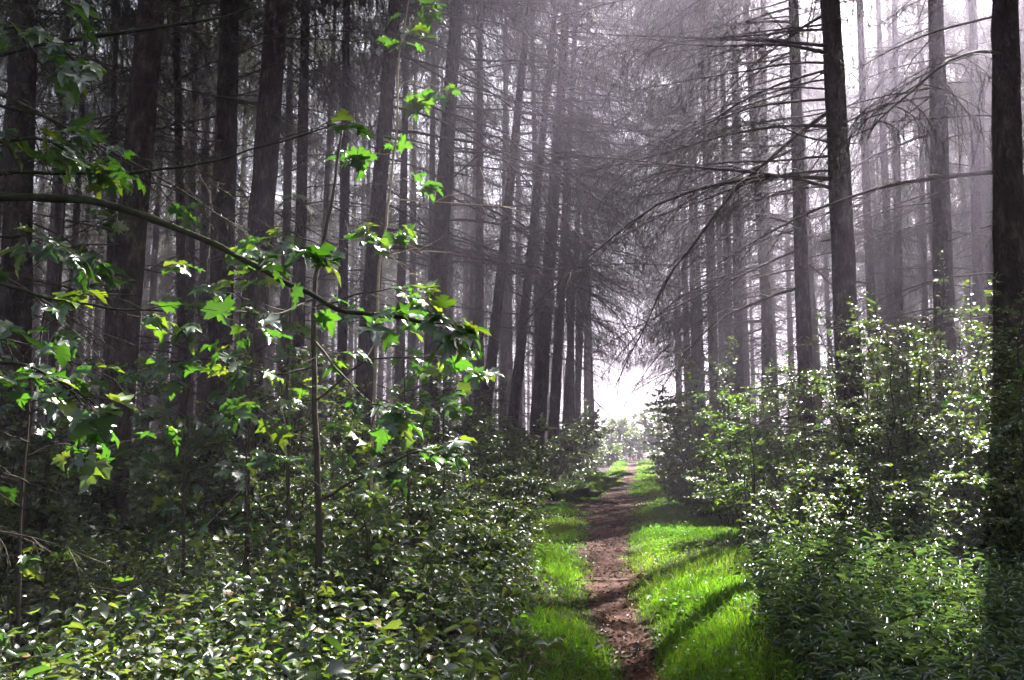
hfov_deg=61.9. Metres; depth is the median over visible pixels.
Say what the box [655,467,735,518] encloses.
shrub
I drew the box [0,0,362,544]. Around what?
spruce tree
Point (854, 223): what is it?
spruce tree
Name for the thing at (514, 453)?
shrub
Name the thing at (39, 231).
spruce tree
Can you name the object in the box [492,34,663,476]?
spruce tree
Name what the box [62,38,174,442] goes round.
spruce tree
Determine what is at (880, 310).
spruce tree
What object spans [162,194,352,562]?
maple sapling
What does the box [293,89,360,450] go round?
spruce tree
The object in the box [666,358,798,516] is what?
shrub
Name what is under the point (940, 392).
shrub
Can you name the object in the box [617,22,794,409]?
spruce tree
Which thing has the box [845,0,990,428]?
spruce tree
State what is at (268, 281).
maple sapling
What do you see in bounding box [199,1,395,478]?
spruce tree
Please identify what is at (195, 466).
shrub
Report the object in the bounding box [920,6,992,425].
spruce tree
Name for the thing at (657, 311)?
spruce tree
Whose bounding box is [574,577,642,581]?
root
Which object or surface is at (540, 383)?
spruce tree
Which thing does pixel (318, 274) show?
spruce tree
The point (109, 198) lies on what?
spruce tree
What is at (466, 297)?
spruce tree
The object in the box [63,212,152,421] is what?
spruce tree
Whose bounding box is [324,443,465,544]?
shrub
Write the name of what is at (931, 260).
spruce tree
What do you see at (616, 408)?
sky
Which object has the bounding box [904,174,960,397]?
spruce tree
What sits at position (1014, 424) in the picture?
shrub
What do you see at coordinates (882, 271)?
spruce tree
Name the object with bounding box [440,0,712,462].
spruce tree
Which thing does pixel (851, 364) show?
shrub
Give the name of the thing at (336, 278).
spruce tree
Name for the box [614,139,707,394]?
spruce tree
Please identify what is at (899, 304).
spruce tree
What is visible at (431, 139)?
spruce tree
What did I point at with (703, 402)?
spruce tree
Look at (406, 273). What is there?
spruce tree
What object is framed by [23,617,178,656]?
fern
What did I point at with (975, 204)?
spruce tree
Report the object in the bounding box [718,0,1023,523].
spruce tree
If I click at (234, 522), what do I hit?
fern
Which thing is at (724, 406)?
spruce tree
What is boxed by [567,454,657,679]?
path
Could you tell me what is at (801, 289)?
spruce tree
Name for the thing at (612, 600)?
root
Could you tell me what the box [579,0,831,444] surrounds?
spruce tree
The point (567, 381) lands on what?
spruce tree
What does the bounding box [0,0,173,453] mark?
spruce tree
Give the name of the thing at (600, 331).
spruce tree
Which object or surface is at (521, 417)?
spruce tree
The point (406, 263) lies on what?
spruce tree
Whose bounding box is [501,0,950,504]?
spruce tree
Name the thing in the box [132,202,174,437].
spruce tree
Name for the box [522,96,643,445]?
spruce tree
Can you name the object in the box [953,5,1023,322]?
spruce tree
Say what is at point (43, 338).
spruce tree
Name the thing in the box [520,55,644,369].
spruce tree
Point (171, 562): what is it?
fallen stick
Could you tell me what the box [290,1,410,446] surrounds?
spruce tree
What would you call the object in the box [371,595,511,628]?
fern
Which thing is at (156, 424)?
spruce tree
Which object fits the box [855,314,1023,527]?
shrub
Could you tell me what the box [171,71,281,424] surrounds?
spruce tree
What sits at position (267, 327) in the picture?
spruce tree
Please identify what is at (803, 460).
shrub
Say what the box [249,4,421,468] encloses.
spruce tree
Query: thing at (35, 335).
spruce tree
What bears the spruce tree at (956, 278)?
on the ground at (604, 469)
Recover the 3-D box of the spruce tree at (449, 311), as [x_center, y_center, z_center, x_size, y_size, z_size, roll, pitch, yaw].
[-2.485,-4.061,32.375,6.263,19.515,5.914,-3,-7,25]
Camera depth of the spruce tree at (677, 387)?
48.49 m
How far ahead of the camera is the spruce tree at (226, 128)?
12.58 m
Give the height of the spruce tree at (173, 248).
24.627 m
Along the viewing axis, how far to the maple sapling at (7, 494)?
4.88 m
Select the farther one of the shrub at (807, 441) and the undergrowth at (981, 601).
the shrub at (807, 441)
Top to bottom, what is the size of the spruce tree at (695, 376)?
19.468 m
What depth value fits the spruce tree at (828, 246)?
32.98 m
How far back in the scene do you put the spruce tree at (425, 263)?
43.79 m
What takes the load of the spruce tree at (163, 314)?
on the ground at (604, 469)
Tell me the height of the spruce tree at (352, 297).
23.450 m
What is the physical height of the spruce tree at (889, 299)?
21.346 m
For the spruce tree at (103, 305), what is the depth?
40.86 m
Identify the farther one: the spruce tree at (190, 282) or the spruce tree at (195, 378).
the spruce tree at (195, 378)
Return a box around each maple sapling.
[0,146,135,590]
[0,295,112,614]
[0,337,183,670]
[0,546,44,679]
[93,130,503,634]
[103,295,279,598]
[143,399,348,602]
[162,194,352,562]
[163,275,322,581]
[325,0,525,548]
[332,342,469,580]
[369,368,466,526]
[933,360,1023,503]
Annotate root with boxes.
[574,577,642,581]
[576,598,649,601]
[602,653,633,658]
[604,648,664,653]
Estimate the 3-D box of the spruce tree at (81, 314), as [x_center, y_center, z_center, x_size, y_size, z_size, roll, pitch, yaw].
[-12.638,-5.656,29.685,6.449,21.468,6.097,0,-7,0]
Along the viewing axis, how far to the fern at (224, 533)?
9.14 m
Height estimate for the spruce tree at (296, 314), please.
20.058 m
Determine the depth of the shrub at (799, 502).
8.87 m
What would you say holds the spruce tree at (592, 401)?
on the ground at (604, 469)
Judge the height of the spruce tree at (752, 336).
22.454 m
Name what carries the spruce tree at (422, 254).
on the ground at (604, 469)
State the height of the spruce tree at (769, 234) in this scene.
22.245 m
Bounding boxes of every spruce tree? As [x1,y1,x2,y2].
[0,0,96,421]
[0,0,122,402]
[0,0,165,465]
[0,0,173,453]
[0,0,266,590]
[0,0,361,547]
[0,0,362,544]
[0,15,7,129]
[0,66,66,434]
[0,78,101,434]
[0,105,70,325]
[0,110,47,322]
[0,119,78,433]
[1,0,218,450]
[2,15,117,459]
[31,48,173,443]
[31,51,157,459]
[33,0,458,530]
[33,177,104,435]
[36,1,214,473]
[38,0,385,460]
[61,0,387,460]
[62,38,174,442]
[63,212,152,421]
[65,43,159,425]
[76,155,107,444]
[77,45,236,450]
[88,0,533,544]
[96,23,246,451]
[99,0,297,459]
[102,0,325,463]
[104,0,529,491]
[110,0,254,452]
[130,0,517,468]
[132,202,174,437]
[133,127,174,449]
[136,130,246,438]
[138,178,175,449]
[141,9,246,403]
[146,162,239,440]
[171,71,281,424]
[183,0,339,367]
[193,26,309,428]
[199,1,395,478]
[233,98,277,356]
[233,185,317,445]
[234,0,642,515]
[234,151,320,412]
[234,156,295,415]
[244,13,358,442]
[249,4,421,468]
[263,146,355,446]
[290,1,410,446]
[291,164,337,440]
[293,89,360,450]
[306,140,408,449]
[309,0,500,457]
[310,91,396,439]
[311,40,421,420]
[311,41,416,420]
[319,0,638,485]
[336,132,423,420]
[340,0,521,446]
[349,51,469,416]
[350,58,494,464]
[371,0,582,437]
[375,87,428,417]
[382,46,521,458]
[385,131,466,423]
[386,0,697,447]
[387,45,492,440]
[408,0,746,500]
[408,40,531,468]
[410,0,740,488]
[418,110,498,435]
[426,12,580,457]
[440,0,631,442]
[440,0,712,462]
[440,143,514,435]
[441,185,528,442]
[453,45,581,441]
[457,189,533,424]
[462,43,572,465]
[490,73,566,449]
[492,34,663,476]
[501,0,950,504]
[501,40,672,450]
[502,4,682,482]
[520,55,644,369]
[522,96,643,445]
[545,112,643,456]
[552,0,938,482]
[557,58,638,471]
[559,152,639,419]
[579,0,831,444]
[589,0,811,480]
[590,0,793,436]
[598,0,862,482]
[606,64,759,447]
[610,38,719,403]
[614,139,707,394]
[616,47,744,448]
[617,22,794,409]
[620,0,822,482]
[624,128,703,413]
[624,173,701,432]
[628,115,705,375]
[647,62,790,446]
[649,277,707,403]
[675,6,793,448]
[693,0,834,446]
[695,25,856,423]
[702,159,794,426]
[706,0,873,462]
[707,0,979,451]
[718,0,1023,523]
[732,95,824,423]
[740,0,886,430]
[740,0,902,470]
[743,166,792,421]
[746,114,826,433]
[747,205,796,428]
[748,0,865,429]
[770,34,863,423]
[775,7,881,445]
[777,0,1023,482]
[780,35,883,453]
[783,76,872,466]
[804,43,878,421]
[806,0,988,482]
[809,0,992,478]
[812,0,984,448]
[819,20,953,450]
[827,0,991,407]
[827,138,932,401]
[831,83,919,451]
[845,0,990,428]
[852,3,965,418]
[853,0,1023,470]
[856,30,965,410]
[863,0,1023,386]
[864,115,963,462]
[900,130,966,396]
[901,0,992,424]
[902,64,972,422]
[903,41,973,420]
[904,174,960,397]
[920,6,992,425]
[927,2,1023,411]
[947,4,1023,231]
[950,2,1023,319]
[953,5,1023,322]
[953,70,972,419]
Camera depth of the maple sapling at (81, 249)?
7.59 m
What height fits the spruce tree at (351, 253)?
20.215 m
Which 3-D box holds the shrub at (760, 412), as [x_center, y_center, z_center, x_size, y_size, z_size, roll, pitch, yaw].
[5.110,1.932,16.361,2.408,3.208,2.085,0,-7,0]
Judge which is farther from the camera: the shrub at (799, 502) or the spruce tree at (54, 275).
the spruce tree at (54, 275)
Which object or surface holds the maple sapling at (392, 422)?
on the ground at (604, 469)
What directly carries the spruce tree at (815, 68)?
on the ground at (604, 469)
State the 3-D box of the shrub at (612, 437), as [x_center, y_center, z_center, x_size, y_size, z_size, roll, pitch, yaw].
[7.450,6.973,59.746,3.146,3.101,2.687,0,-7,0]
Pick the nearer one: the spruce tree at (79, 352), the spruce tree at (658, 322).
the spruce tree at (79, 352)
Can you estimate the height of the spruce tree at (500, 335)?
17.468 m
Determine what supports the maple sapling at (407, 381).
on the ground at (604, 469)
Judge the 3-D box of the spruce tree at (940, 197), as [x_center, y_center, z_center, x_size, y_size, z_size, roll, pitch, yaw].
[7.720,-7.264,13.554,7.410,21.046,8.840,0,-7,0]
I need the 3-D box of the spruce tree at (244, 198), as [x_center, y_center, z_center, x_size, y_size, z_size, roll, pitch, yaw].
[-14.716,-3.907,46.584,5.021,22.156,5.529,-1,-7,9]
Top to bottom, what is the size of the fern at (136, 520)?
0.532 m
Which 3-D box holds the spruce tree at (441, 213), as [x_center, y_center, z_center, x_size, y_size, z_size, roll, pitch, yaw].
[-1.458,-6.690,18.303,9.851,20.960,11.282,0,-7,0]
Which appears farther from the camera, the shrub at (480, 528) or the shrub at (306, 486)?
the shrub at (306, 486)
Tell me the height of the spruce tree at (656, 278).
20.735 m
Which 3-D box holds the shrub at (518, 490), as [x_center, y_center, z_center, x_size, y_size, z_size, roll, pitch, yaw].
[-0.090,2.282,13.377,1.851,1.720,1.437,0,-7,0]
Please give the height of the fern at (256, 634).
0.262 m
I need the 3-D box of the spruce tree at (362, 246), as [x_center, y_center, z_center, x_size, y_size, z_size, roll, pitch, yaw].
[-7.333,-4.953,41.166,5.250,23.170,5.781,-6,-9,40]
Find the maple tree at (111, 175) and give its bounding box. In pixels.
[0,0,499,493]
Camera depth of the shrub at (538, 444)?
17.81 m
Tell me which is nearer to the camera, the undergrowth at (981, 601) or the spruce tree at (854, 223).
the undergrowth at (981, 601)
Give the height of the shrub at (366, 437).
2.579 m
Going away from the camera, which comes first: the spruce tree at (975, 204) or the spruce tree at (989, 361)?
the spruce tree at (975, 204)
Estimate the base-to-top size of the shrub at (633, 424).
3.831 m
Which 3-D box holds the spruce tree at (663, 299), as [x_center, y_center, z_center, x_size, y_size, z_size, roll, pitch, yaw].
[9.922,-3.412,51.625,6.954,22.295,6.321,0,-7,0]
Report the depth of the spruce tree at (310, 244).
37.80 m
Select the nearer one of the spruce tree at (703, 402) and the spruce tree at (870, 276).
the spruce tree at (870, 276)
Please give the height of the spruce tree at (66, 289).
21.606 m
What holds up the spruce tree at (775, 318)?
on the ground at (604, 469)
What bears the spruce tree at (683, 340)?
on the ground at (604, 469)
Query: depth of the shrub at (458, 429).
14.35 m
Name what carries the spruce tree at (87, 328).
on the ground at (604, 469)
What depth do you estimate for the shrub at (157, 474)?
9.28 m
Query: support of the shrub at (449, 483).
on the ground at (604, 469)
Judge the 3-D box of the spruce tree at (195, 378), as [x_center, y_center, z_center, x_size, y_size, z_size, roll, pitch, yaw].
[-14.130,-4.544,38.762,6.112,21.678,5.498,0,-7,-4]
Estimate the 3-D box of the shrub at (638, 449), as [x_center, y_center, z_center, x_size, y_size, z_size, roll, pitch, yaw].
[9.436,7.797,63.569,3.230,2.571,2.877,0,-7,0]
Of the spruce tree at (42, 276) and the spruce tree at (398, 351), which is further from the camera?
the spruce tree at (42, 276)
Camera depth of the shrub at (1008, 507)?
7.51 m
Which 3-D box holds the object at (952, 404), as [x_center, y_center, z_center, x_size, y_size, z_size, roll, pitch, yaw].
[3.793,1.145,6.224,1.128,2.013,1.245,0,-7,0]
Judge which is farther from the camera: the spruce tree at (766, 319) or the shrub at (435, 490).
the spruce tree at (766, 319)
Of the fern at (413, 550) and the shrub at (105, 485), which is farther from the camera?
the shrub at (105, 485)
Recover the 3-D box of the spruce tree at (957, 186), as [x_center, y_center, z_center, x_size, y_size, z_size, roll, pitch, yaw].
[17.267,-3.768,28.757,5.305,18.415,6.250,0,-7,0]
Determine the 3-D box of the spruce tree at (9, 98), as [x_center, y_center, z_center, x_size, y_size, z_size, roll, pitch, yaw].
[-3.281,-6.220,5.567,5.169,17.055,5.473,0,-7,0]
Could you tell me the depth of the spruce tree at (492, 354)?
20.33 m
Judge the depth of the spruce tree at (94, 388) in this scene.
38.90 m
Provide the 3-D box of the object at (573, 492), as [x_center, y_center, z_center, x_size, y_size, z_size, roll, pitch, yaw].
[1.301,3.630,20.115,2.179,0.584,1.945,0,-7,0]
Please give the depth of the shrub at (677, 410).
25.72 m
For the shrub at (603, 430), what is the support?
on the ground at (604, 469)
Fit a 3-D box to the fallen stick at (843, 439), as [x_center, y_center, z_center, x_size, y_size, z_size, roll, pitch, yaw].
[3.621,1.591,8.749,0.670,2.055,0.173,0,-7,0]
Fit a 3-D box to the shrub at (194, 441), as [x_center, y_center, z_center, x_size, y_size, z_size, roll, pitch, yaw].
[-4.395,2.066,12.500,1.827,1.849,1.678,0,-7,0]
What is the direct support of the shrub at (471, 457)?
on the ground at (604, 469)
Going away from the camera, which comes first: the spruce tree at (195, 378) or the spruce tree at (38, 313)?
the spruce tree at (38, 313)
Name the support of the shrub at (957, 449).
on the ground at (604, 469)
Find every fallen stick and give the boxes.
[122,473,256,619]
[770,503,786,535]
[826,396,870,506]
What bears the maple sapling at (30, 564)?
on the ground at (604, 469)
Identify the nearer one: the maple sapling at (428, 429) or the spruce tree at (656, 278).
the maple sapling at (428, 429)
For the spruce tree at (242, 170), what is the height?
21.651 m
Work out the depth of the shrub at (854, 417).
9.35 m
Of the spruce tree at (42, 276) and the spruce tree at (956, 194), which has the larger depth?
the spruce tree at (42, 276)
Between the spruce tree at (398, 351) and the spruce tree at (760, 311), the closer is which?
the spruce tree at (398, 351)
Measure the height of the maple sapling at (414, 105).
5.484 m
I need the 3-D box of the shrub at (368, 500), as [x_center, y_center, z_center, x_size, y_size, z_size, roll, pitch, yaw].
[-0.933,1.464,5.619,1.388,1.308,1.269,0,-7,0]
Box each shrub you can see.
[0,383,155,537]
[0,387,125,602]
[111,439,243,568]
[129,363,224,509]
[153,417,272,509]
[182,407,300,531]
[187,333,356,545]
[214,436,353,560]
[265,463,472,653]
[270,377,410,537]
[300,369,441,533]
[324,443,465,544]
[349,435,482,548]
[383,376,498,514]
[396,416,514,515]
[416,490,543,595]
[430,421,507,502]
[438,459,554,555]
[453,377,544,502]
[457,431,564,516]
[478,412,556,488]
[519,424,587,487]
[546,405,605,480]
[559,399,613,471]
[595,437,624,466]
[601,417,640,459]
[606,412,642,459]
[621,428,654,460]
[633,399,671,460]
[642,335,762,515]
[643,400,690,470]
[646,371,730,476]
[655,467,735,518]
[657,459,727,506]
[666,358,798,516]
[680,456,786,525]
[690,384,817,532]
[715,356,834,497]
[738,473,862,563]
[756,352,899,507]
[758,406,905,530]
[764,443,962,567]
[779,307,988,523]
[780,305,935,497]
[780,451,956,542]
[811,250,1021,507]
[827,440,1017,575]
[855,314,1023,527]
[869,270,1023,532]
[878,395,1023,551]
[901,425,1023,569]
[902,359,1023,538]
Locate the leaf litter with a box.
[4,492,999,679]
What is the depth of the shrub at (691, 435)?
18.27 m
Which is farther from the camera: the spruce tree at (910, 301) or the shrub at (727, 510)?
the spruce tree at (910, 301)
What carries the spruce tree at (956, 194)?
on the ground at (604, 469)
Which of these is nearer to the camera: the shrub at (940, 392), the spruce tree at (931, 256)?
the shrub at (940, 392)
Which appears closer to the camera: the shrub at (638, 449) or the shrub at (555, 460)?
the shrub at (555, 460)
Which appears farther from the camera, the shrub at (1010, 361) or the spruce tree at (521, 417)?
the spruce tree at (521, 417)
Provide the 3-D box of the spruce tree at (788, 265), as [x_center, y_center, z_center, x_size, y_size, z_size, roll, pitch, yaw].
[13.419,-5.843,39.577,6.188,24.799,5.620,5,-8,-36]
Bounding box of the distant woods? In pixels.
[0,96,971,451]
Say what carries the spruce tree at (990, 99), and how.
on the ground at (604, 469)
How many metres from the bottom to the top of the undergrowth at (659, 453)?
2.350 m
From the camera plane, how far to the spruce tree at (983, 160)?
25.73 m
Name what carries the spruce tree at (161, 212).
on the ground at (604, 469)
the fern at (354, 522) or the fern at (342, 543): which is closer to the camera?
the fern at (342, 543)
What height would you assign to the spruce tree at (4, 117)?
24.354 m
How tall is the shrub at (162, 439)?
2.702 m
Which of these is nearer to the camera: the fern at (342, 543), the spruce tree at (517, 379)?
the fern at (342, 543)
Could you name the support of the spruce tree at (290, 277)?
on the ground at (604, 469)
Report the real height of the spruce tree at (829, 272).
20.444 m
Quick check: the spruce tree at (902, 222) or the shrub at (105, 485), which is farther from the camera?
the spruce tree at (902, 222)
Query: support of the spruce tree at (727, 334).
on the ground at (604, 469)
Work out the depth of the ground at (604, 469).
7.50 m
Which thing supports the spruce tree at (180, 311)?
on the ground at (604, 469)
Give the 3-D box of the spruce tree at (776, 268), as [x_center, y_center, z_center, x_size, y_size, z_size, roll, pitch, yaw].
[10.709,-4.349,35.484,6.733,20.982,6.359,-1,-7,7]
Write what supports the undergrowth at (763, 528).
on the ground at (604, 469)
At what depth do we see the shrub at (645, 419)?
54.58 m
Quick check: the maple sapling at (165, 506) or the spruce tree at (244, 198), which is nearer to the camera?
the maple sapling at (165, 506)
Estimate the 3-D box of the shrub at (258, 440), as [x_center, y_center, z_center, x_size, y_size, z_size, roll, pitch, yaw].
[-2.912,1.264,10.555,2.005,2.784,2.163,0,-7,0]
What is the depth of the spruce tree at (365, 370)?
15.42 m
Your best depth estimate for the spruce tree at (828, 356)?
41.24 m
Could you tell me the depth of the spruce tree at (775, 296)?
42.09 m
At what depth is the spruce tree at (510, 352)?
35.61 m
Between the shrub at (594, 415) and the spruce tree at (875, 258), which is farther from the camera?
the spruce tree at (875, 258)
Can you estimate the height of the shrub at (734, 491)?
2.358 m
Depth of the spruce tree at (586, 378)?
46.76 m
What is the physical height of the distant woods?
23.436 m
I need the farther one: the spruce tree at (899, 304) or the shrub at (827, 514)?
the spruce tree at (899, 304)
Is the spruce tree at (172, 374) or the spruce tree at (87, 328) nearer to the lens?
the spruce tree at (172, 374)
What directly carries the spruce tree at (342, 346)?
on the ground at (604, 469)
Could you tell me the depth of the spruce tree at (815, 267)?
45.52 m
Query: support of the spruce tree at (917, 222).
on the ground at (604, 469)
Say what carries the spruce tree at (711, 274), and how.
on the ground at (604, 469)
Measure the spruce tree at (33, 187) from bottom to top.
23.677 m
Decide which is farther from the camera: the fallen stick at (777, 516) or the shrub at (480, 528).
the fallen stick at (777, 516)
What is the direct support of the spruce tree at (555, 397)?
on the ground at (604, 469)
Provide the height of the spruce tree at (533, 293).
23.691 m
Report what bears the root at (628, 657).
on the ground at (604, 469)
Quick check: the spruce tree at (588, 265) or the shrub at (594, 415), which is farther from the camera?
the spruce tree at (588, 265)
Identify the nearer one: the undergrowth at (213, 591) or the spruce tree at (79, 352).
the undergrowth at (213, 591)
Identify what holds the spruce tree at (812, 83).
on the ground at (604, 469)
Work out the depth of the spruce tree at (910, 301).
41.70 m
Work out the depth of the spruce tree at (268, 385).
42.20 m
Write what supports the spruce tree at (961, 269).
on the ground at (604, 469)
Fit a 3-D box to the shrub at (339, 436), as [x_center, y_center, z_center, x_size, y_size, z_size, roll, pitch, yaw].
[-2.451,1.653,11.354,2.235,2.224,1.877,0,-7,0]
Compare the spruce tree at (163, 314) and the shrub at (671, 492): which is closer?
the shrub at (671, 492)
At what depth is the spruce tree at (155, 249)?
32.45 m
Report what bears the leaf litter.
on the ground at (604, 469)
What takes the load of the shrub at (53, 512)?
on the ground at (604, 469)
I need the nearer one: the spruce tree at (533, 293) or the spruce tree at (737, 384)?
the spruce tree at (737, 384)
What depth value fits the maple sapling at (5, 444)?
6.51 m
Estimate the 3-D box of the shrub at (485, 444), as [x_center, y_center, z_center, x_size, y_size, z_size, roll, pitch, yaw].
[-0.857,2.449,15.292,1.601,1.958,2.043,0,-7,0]
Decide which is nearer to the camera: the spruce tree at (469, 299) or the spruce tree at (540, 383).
the spruce tree at (540, 383)
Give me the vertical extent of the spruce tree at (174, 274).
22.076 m
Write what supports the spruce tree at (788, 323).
on the ground at (604, 469)
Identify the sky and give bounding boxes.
[0,0,1023,442]
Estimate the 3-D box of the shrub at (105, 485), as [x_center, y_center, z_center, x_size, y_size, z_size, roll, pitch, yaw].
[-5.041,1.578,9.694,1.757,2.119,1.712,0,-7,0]
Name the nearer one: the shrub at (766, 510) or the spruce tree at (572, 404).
the shrub at (766, 510)
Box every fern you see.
[1,538,122,574]
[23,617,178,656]
[73,510,217,537]
[137,527,263,558]
[207,513,341,540]
[210,610,331,647]
[263,542,383,561]
[289,549,447,578]
[343,517,431,533]
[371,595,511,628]
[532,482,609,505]
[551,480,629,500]
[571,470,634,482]
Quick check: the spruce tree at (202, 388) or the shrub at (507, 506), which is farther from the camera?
the spruce tree at (202, 388)
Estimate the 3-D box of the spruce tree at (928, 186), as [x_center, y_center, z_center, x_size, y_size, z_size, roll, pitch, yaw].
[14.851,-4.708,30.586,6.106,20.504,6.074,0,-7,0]
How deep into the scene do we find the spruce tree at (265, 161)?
11.96 m
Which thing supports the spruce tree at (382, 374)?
on the ground at (604, 469)
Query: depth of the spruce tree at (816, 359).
30.83 m
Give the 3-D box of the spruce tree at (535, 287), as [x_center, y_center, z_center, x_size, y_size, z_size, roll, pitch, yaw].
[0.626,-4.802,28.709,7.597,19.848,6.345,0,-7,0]
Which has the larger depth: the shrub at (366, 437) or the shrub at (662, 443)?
the shrub at (662, 443)
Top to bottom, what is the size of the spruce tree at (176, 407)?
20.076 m
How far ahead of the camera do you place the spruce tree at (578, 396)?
35.59 m
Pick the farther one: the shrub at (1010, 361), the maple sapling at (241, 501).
the shrub at (1010, 361)
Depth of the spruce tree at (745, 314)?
38.86 m
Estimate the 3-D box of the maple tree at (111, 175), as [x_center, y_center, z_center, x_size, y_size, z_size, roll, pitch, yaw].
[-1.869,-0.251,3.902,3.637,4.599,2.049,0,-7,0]
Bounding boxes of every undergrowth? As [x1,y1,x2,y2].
[0,448,594,679]
[32,437,886,480]
[639,458,1020,571]
[733,513,1023,679]
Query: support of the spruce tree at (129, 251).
on the ground at (604, 469)
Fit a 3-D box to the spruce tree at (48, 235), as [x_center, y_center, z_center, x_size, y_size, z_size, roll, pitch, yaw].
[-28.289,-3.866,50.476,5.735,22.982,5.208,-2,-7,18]
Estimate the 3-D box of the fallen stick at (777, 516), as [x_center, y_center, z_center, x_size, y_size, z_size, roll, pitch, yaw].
[3.025,2.225,9.215,0.436,0.910,0.055,0,-7,0]
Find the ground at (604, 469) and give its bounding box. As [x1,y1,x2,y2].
[2,444,1007,679]
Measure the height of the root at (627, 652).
0.054 m
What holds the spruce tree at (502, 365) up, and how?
on the ground at (604, 469)
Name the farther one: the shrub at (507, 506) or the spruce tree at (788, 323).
the spruce tree at (788, 323)
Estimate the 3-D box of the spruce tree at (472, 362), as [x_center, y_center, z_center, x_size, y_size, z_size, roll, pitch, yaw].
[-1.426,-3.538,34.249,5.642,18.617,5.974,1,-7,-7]
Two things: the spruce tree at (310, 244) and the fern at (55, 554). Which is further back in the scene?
the spruce tree at (310, 244)
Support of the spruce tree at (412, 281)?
on the ground at (604, 469)
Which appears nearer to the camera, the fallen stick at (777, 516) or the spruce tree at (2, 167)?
the fallen stick at (777, 516)
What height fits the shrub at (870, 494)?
1.452 m
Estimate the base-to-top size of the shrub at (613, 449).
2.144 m
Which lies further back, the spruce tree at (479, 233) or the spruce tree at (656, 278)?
the spruce tree at (656, 278)
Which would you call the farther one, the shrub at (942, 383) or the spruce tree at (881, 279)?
the spruce tree at (881, 279)
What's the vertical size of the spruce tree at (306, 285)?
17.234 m
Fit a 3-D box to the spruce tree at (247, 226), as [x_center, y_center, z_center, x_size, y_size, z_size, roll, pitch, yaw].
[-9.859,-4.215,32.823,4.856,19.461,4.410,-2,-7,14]
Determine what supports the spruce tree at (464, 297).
on the ground at (604, 469)

